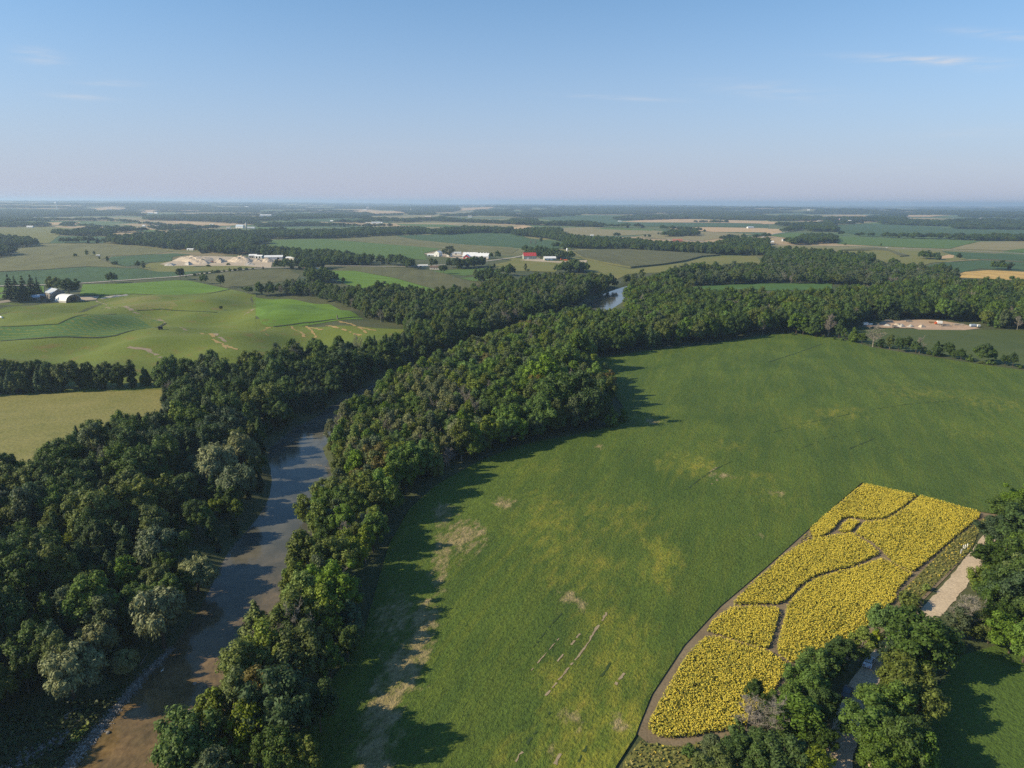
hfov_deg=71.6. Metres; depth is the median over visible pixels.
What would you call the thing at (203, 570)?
willow tree
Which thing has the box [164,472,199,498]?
broadleaf tree
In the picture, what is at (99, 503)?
broadleaf tree
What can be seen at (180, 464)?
cedar tree
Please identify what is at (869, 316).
spruce tree
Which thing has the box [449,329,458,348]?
cedar tree
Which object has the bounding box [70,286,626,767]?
river
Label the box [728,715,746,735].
shrub
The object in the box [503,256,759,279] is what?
meadow
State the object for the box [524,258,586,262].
farmyard
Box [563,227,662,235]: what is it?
pale field
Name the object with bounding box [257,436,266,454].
cedar tree
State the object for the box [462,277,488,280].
clover field
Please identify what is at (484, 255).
barn
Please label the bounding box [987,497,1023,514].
broadleaf tree
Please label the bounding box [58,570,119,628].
broadleaf tree
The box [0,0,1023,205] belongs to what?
sky
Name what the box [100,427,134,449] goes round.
broadleaf tree
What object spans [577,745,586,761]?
tractor track
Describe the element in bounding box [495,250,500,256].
broadleaf tree
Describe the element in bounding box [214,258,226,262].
sand pile
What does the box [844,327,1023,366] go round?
field
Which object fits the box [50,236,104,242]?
soybean field
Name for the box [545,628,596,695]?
tractor track
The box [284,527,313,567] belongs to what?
broadleaf tree
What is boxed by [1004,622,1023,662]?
broadleaf tree
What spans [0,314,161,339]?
crop strip
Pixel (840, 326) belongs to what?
broadleaf tree
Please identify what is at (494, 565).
soybean field
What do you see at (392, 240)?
corn field
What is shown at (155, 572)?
broadleaf tree
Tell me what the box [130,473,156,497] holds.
broadleaf tree
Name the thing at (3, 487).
cedar tree
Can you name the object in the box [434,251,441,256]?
barn
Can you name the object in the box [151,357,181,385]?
broadleaf tree
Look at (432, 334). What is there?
cedar tree
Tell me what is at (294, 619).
bare tree
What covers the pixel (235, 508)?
broadleaf tree
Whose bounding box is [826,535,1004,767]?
gravel lane
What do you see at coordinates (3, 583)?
broadleaf tree
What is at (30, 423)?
hay field
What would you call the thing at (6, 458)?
broadleaf tree
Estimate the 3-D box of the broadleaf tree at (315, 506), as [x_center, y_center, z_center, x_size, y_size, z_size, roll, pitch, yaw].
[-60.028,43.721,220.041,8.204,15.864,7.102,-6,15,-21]
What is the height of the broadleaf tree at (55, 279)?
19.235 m
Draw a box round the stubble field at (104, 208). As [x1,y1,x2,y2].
[91,207,122,209]
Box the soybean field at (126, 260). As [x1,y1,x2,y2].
[109,253,189,265]
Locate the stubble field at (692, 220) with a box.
[621,219,767,223]
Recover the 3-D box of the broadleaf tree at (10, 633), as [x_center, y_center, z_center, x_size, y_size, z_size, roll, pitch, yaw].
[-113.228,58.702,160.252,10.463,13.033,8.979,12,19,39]
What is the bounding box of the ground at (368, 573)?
[0,201,1023,767]
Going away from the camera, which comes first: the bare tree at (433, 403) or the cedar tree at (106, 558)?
the cedar tree at (106, 558)
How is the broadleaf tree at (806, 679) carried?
on the ground at (368, 573)
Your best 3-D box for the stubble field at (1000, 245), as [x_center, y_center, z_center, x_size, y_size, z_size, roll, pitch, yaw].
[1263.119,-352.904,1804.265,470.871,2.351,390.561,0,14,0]
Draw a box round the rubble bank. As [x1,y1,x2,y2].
[101,294,127,298]
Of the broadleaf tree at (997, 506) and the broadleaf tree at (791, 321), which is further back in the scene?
the broadleaf tree at (791, 321)
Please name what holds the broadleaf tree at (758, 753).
on the ground at (368, 573)
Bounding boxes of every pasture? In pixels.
[0,291,403,392]
[97,289,255,332]
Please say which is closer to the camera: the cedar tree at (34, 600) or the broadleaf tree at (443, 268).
the cedar tree at (34, 600)
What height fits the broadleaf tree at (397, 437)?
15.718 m
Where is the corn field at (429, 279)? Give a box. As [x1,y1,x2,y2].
[330,266,478,289]
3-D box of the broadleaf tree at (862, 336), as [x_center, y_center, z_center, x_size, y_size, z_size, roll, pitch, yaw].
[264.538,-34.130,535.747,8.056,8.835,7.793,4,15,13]
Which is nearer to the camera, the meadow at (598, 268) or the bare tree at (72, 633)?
the bare tree at (72, 633)
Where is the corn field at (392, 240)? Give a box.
[338,236,517,252]
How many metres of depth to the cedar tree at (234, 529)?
229.70 m
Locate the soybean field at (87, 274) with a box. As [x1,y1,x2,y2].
[0,267,202,284]
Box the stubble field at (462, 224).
[451,223,517,226]
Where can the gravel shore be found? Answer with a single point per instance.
(100, 729)
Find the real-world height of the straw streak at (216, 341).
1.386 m
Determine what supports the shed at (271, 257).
on the quarry floor
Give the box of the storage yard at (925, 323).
[868,319,977,329]
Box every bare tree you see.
[68,627,79,639]
[96,444,107,466]
[271,619,293,630]
[283,596,312,627]
[337,520,353,534]
[351,333,362,347]
[353,508,367,522]
[429,395,437,408]
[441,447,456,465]
[442,450,450,468]
[469,397,480,413]
[824,314,836,336]
[865,323,886,346]
[918,336,925,351]
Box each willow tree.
[37,638,109,699]
[80,620,120,654]
[109,649,139,675]
[126,584,186,648]
[132,524,178,566]
[178,554,220,591]
[183,454,198,479]
[193,441,239,477]
[195,473,218,484]
[214,462,257,508]
[219,436,228,445]
[220,430,261,465]
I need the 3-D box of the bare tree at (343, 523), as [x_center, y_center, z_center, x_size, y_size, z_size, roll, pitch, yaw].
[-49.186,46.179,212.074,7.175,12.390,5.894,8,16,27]
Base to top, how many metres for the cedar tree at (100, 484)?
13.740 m
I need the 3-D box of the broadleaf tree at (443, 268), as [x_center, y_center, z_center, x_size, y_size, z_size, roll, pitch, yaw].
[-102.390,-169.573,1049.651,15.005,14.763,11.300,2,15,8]
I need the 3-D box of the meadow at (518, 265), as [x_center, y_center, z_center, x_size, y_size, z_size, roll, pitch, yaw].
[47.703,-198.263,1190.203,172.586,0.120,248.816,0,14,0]
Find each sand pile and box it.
[173,256,213,262]
[192,258,212,263]
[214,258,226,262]
[227,255,253,262]
[262,258,272,261]
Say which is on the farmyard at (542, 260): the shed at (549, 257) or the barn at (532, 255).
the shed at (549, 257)
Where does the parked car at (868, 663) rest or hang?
on the gravel lane
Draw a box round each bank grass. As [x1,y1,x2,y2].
[0,682,124,767]
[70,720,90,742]
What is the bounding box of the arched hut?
[55,294,80,302]
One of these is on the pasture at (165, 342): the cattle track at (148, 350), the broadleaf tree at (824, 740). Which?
the cattle track at (148, 350)
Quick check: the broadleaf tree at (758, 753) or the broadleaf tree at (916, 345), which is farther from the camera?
the broadleaf tree at (916, 345)
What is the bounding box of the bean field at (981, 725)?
[910,643,1023,767]
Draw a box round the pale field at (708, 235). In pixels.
[634,232,751,239]
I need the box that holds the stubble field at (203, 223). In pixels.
[172,221,236,225]
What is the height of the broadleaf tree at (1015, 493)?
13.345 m
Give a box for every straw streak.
[211,339,237,349]
[325,325,361,335]
[339,321,376,330]
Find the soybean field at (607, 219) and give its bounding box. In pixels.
[536,215,767,226]
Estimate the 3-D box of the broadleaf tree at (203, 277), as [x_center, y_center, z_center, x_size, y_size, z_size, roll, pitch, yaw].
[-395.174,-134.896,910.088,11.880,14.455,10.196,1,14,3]
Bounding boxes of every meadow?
[139,261,255,271]
[490,260,590,271]
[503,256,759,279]
[695,283,831,290]
[843,250,979,264]
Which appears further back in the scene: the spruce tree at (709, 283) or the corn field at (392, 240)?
the corn field at (392, 240)
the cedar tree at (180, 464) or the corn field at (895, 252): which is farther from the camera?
the corn field at (895, 252)
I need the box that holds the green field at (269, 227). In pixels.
[256,227,293,228]
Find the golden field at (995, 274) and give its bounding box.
[960,270,1023,279]
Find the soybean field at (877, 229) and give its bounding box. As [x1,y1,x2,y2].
[837,223,1023,235]
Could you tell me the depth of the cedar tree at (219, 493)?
238.89 m
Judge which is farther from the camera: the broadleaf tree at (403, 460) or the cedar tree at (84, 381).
the cedar tree at (84, 381)
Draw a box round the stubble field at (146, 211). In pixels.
[141,210,154,212]
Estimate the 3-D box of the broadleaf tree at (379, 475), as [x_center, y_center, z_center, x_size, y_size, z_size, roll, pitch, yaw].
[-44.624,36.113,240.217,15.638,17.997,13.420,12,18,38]
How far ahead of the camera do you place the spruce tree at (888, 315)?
646.75 m
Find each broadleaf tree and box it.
[0,452,19,472]
[0,464,25,493]
[0,465,11,476]
[0,490,8,499]
[0,496,7,507]
[0,496,35,534]
[0,536,37,563]
[0,546,45,599]
[0,554,14,592]
[0,585,33,639]
[0,618,27,643]
[0,619,45,677]
[0,663,21,705]
[1,647,42,692]
[4,518,40,536]
[7,481,46,524]
[7,524,64,549]
[8,486,39,528]
[10,480,42,494]
[12,460,43,488]
[22,613,49,628]
[26,453,79,484]
[27,533,50,550]
[32,442,81,462]
[32,627,84,677]
[33,473,66,508]
[34,437,74,458]
[34,483,67,518]
[35,541,82,589]
[37,503,68,532]
[38,581,70,603]
[42,475,73,527]
[44,276,53,288]
[47,276,59,287]
[49,467,95,485]
[50,585,75,636]
[52,433,82,459]
[53,278,80,293]
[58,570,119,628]
[60,485,122,532]
[60,489,78,526]
[61,569,99,592]
[64,478,95,497]
[68,540,102,572]
[71,519,113,548]
[73,505,108,537]
[77,420,108,457]
[79,457,111,479]
[79,592,117,625]
[86,419,108,451]
[94,441,136,477]
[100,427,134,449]
[104,272,117,279]
[105,480,158,526]
[106,465,145,499]
[109,425,147,447]
[111,459,151,477]
[114,580,152,608]
[117,413,152,439]
[118,442,162,478]
[127,504,170,532]
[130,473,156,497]
[137,561,170,587]
[143,409,172,427]
[143,431,180,471]
[145,428,190,449]
[146,703,228,767]
[147,415,162,429]
[148,424,165,442]
[148,473,175,503]
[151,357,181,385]
[154,530,192,557]
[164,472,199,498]
[167,424,196,444]
[168,400,185,419]
[172,402,210,420]
[173,392,199,410]
[175,268,184,279]
[181,499,208,532]
[192,686,232,743]
[193,744,236,767]
[196,423,222,445]
[199,273,208,280]
[200,396,216,420]
[204,405,248,436]
[211,391,242,414]
[214,377,250,397]
[214,636,274,698]
[215,275,224,283]
[217,737,252,767]
[219,664,259,739]
[222,693,268,767]
[227,499,243,520]
[243,286,252,291]
[248,381,283,407]
[252,589,315,632]
[258,634,279,653]
[274,587,304,608]
[277,560,300,591]
[281,559,306,577]
[281,569,317,596]
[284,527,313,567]
[292,494,310,522]
[295,586,320,614]
[303,559,341,586]
[304,500,326,545]
[304,558,363,606]
[305,543,327,569]
[307,496,335,527]
[308,475,346,497]
[308,581,344,639]
[309,485,332,503]
[309,535,360,570]
[310,601,333,645]
[311,554,325,578]
[313,514,335,540]
[322,483,354,507]
[327,503,355,535]
[330,498,340,514]
[331,467,348,482]
[333,625,361,661]
[334,527,353,537]
[337,417,349,434]
[338,535,368,569]
[343,469,385,494]
[346,497,370,521]
[347,424,359,445]
[355,485,384,506]
[356,524,376,561]
[358,467,401,512]
[359,511,389,552]
[361,442,397,472]
[363,463,374,469]
[365,434,382,449]
[367,450,382,470]
[370,419,387,433]
[374,477,405,520]
[380,456,406,479]
[381,432,406,444]
[383,465,395,482]
[384,444,407,462]
[384,449,420,493]
[400,440,426,483]
[406,259,413,265]
[420,411,441,431]
[421,431,434,471]
[438,265,447,273]
[440,414,456,451]
[449,418,470,460]
[478,269,485,280]
[491,403,520,439]
[492,395,518,415]
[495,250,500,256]
[522,352,567,378]
[522,394,557,436]
[534,342,581,363]
[537,369,579,408]
[559,329,591,357]
[561,366,609,423]
[578,401,601,427]
[690,744,740,767]
[716,731,754,767]
[734,732,775,767]
[743,677,765,701]
[747,724,788,756]
[753,700,774,732]
[761,730,813,767]
[768,679,804,704]
[769,705,796,736]
[782,662,832,696]
[787,312,808,333]
[794,744,836,767]
[795,644,839,684]
[796,323,809,334]
[805,685,840,722]
[806,724,840,751]
[811,321,823,334]
[817,647,847,677]
[823,635,858,664]
[834,318,844,337]
[841,328,847,337]
[847,625,878,661]
[855,730,914,767]
[856,333,867,339]
[865,603,903,639]
[875,637,913,665]
[877,338,885,345]
[894,337,903,350]
[894,673,953,723]
[901,603,926,621]
[903,336,912,351]
[909,712,939,747]
[911,340,921,353]
[926,624,965,674]
[955,348,966,359]
[969,540,1023,570]
[971,568,1011,602]
[972,621,1003,643]
[978,535,998,563]
[979,554,1023,593]
[980,599,1019,622]
[982,609,1023,653]
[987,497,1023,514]
[992,536,1023,554]
[995,502,1023,537]
[998,482,1023,502]
[998,551,1023,567]
[999,593,1023,618]
[1000,354,1009,365]
[1003,531,1023,544]
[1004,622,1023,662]
[1008,352,1018,367]
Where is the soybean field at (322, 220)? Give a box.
[290,219,395,222]
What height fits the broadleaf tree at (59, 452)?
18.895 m
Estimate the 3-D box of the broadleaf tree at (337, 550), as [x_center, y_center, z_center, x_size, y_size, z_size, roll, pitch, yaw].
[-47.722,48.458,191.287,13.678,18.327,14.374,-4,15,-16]
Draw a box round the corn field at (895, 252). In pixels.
[841,248,906,255]
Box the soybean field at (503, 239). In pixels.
[397,232,561,248]
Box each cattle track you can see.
[96,301,161,319]
[105,307,226,341]
[127,346,162,357]
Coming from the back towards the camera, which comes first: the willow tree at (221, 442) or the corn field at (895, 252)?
the corn field at (895, 252)
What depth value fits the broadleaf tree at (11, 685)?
147.31 m
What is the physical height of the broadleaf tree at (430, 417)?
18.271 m
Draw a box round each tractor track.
[526,711,550,744]
[533,613,561,647]
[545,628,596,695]
[553,753,561,764]
[557,633,580,660]
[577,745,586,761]
[593,612,606,633]
[600,662,610,675]
[614,672,624,684]
[685,462,729,489]
[769,344,820,361]
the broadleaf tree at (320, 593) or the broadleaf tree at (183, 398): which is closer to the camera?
the broadleaf tree at (320, 593)
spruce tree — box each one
[2,274,14,299]
[10,276,25,300]
[18,276,32,300]
[27,274,39,294]
[34,277,43,293]
[707,274,714,285]
[853,273,859,284]
[864,304,872,320]
[874,302,885,320]
[882,307,892,319]
[891,303,899,320]
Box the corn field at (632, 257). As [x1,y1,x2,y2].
[574,249,717,266]
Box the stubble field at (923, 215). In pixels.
[907,215,944,216]
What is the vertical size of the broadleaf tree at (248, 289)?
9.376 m
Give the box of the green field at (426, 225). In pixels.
[398,224,458,226]
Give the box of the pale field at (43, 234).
[0,227,72,243]
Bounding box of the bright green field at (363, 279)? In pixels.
[332,271,433,290]
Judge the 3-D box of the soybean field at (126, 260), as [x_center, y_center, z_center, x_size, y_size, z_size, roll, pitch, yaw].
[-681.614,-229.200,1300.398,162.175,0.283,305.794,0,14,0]
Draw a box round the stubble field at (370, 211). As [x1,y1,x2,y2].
[350,209,403,213]
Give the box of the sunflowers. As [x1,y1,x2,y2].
[648,483,979,737]
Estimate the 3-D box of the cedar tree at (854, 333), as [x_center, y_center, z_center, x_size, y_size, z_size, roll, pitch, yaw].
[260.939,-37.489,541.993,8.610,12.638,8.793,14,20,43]
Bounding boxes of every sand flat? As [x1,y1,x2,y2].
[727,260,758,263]
[942,255,953,258]
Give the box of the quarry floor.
[162,256,281,266]
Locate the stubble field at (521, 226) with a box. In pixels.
[512,225,532,228]
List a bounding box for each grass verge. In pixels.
[623,742,738,767]
[902,519,985,597]
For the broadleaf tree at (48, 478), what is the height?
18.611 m
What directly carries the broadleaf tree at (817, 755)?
on the ground at (368, 573)
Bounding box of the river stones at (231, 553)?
[219,535,245,572]
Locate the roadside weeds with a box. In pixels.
[623,515,994,767]
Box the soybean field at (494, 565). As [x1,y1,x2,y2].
[300,333,1023,767]
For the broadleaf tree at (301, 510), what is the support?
on the ground at (368, 573)
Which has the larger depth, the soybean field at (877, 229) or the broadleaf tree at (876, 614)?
the soybean field at (877, 229)
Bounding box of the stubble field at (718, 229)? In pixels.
[657,227,767,231]
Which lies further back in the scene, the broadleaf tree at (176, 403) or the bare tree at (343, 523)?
the broadleaf tree at (176, 403)
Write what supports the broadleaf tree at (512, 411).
on the ground at (368, 573)
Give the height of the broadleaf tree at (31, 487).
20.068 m
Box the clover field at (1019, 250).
[1009,249,1023,252]
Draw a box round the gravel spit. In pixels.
[0,729,72,767]
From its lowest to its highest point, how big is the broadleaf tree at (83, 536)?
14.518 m
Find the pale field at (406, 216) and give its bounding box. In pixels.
[372,211,470,217]
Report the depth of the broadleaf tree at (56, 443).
259.52 m
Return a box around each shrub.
[603,405,619,427]
[616,407,628,421]
[681,742,695,758]
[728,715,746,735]
[868,629,884,643]
[897,590,923,608]
[922,582,931,591]
[985,359,996,364]
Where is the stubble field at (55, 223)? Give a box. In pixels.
[47,222,79,224]
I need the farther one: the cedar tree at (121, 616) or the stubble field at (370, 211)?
the stubble field at (370, 211)
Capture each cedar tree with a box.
[0,484,8,527]
[3,368,16,394]
[4,585,33,626]
[27,593,39,612]
[31,370,44,393]
[38,591,65,632]
[43,373,53,393]
[43,522,69,552]
[49,511,66,537]
[53,373,65,392]
[80,365,91,388]
[84,564,93,573]
[88,368,93,387]
[89,519,116,557]
[92,364,106,389]
[97,481,104,491]
[100,549,117,573]
[102,469,110,486]
[103,561,120,593]
[110,521,131,546]
[110,546,117,562]
[115,525,139,573]
[116,603,133,634]
[119,623,133,646]
[126,369,137,387]
[136,412,141,422]
[139,366,150,385]
[159,386,167,408]
[169,551,180,574]
[174,458,187,477]
[176,485,190,518]
[179,496,188,518]
[180,431,198,459]
[184,446,193,471]
[196,432,208,452]
[197,381,202,390]
[204,475,216,503]
[204,517,218,543]
[213,485,228,516]
[229,515,239,535]
[242,402,255,434]
[249,399,257,412]
[254,417,265,441]
[256,474,264,491]
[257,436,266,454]
[281,387,290,404]
[388,340,395,362]
[397,339,402,356]
[401,332,409,356]
[429,330,435,339]
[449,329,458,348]
[523,390,528,398]
[643,325,655,349]
[848,327,859,341]
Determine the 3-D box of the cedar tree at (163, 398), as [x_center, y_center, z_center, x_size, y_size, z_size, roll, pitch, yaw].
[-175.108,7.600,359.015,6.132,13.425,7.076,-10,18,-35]
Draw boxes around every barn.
[45,288,64,300]
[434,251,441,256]
[462,252,489,258]
[522,252,536,258]
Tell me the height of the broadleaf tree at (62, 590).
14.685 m
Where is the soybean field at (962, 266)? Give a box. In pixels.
[929,260,1023,271]
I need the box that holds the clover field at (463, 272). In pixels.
[435,268,495,275]
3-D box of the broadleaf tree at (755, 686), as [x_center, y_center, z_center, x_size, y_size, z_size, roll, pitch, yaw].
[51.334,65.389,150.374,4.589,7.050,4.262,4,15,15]
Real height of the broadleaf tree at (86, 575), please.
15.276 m
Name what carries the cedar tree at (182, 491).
on the ground at (368, 573)
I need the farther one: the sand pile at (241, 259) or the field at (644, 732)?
the sand pile at (241, 259)
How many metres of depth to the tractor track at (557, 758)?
135.02 m
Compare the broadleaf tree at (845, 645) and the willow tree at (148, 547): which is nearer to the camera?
the broadleaf tree at (845, 645)
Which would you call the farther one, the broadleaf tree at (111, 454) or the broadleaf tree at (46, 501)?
the broadleaf tree at (111, 454)
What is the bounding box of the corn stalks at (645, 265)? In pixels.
[573,251,719,267]
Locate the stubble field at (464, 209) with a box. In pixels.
[459,207,493,210]
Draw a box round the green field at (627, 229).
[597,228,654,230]
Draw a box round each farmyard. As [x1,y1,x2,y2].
[53,296,98,301]
[425,252,487,258]
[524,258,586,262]
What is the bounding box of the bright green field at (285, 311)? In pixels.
[252,297,361,326]
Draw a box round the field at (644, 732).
[637,484,996,746]
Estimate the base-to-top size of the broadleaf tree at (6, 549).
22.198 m
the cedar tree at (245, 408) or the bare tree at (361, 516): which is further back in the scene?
the cedar tree at (245, 408)
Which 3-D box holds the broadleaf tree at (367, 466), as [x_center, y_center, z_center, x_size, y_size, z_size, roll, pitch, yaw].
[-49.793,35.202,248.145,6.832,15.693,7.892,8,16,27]
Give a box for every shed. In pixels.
[29,295,41,300]
[264,255,282,259]
[543,256,555,259]
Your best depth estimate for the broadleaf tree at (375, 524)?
211.60 m
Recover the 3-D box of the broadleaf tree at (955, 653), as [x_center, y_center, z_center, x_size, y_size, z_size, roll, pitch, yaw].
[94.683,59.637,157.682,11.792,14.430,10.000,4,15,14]
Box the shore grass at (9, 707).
[0,655,160,767]
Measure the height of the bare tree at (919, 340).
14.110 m
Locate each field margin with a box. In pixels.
[1,323,165,340]
[23,314,83,325]
[273,317,349,326]
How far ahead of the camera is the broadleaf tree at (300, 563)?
187.28 m
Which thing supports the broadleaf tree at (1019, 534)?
on the ground at (368, 573)
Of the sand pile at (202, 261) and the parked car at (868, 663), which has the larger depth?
the sand pile at (202, 261)
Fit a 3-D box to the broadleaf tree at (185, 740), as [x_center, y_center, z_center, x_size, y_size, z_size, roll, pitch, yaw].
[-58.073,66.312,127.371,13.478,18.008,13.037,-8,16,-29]
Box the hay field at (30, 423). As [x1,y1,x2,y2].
[0,389,162,461]
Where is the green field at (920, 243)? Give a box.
[837,237,976,248]
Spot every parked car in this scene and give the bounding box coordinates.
[841,685,853,698]
[862,656,875,668]
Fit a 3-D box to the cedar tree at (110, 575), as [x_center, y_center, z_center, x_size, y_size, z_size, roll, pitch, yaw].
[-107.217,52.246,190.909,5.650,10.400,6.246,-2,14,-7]
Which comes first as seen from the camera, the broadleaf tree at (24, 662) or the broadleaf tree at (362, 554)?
the broadleaf tree at (24, 662)
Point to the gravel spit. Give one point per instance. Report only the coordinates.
(19, 763)
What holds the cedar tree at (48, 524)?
on the ground at (368, 573)
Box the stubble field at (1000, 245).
[951,241,1023,249]
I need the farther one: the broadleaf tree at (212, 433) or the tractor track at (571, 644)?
the broadleaf tree at (212, 433)
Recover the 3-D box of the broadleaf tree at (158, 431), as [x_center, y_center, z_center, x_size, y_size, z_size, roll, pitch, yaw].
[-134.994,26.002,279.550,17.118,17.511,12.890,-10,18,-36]
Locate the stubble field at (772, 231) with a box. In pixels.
[767,229,781,233]
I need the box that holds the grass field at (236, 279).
[192,269,299,288]
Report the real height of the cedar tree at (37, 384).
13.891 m
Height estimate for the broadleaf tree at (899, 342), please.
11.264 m
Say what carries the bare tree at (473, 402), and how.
on the ground at (368, 573)
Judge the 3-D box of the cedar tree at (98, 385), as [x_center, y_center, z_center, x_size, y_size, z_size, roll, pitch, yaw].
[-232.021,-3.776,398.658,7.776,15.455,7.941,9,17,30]
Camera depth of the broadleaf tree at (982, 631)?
170.08 m
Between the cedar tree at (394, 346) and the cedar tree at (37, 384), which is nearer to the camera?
the cedar tree at (37, 384)
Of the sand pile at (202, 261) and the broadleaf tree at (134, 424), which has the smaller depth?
the broadleaf tree at (134, 424)
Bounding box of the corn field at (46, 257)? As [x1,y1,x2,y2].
[0,244,169,270]
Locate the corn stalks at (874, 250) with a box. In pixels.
[837,250,908,256]
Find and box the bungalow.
[429,265,438,269]
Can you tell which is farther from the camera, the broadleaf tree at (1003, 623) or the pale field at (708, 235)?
the pale field at (708, 235)
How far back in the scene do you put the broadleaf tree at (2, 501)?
218.94 m
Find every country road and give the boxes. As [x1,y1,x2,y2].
[0,255,521,285]
[630,236,1020,253]
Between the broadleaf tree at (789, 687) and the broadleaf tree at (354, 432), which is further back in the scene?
the broadleaf tree at (354, 432)
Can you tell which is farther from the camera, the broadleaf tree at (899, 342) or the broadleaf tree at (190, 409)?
the broadleaf tree at (899, 342)
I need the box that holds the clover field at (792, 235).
[772,233,832,242]
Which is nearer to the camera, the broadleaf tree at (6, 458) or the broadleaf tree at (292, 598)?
the broadleaf tree at (292, 598)
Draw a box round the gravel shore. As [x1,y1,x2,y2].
[55,647,174,767]
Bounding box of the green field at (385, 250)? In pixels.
[270,239,440,259]
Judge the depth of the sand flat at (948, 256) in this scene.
1431.42 m
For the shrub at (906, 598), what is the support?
on the ground at (368, 573)
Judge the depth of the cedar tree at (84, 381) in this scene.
399.52 m
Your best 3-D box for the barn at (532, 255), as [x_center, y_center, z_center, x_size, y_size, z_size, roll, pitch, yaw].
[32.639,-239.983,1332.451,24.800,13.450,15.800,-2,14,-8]
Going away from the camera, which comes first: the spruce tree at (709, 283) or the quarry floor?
the spruce tree at (709, 283)
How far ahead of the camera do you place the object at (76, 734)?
143.60 m
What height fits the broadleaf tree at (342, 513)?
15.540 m
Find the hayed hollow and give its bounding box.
[97,295,177,311]
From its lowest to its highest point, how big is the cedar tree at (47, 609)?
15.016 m
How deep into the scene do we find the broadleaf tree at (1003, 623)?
165.80 m
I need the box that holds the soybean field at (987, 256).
[943,251,1023,261]
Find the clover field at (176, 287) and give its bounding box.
[80,280,226,294]
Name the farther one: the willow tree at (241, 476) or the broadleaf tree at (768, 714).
the willow tree at (241, 476)
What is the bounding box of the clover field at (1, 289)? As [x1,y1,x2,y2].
[0,286,43,297]
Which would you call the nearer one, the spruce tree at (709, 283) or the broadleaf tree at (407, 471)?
the broadleaf tree at (407, 471)
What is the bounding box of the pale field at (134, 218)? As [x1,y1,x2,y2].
[33,217,145,219]
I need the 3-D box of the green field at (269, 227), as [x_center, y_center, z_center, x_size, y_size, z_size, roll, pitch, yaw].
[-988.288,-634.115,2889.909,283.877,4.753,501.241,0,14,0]
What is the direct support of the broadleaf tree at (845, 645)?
on the ground at (368, 573)
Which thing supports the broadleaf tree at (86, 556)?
on the ground at (368, 573)
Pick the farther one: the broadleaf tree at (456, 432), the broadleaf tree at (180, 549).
the broadleaf tree at (456, 432)
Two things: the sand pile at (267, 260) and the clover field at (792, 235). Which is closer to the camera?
the sand pile at (267, 260)
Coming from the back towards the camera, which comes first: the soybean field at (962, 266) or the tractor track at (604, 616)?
the soybean field at (962, 266)
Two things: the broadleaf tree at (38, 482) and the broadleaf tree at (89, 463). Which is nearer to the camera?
the broadleaf tree at (38, 482)

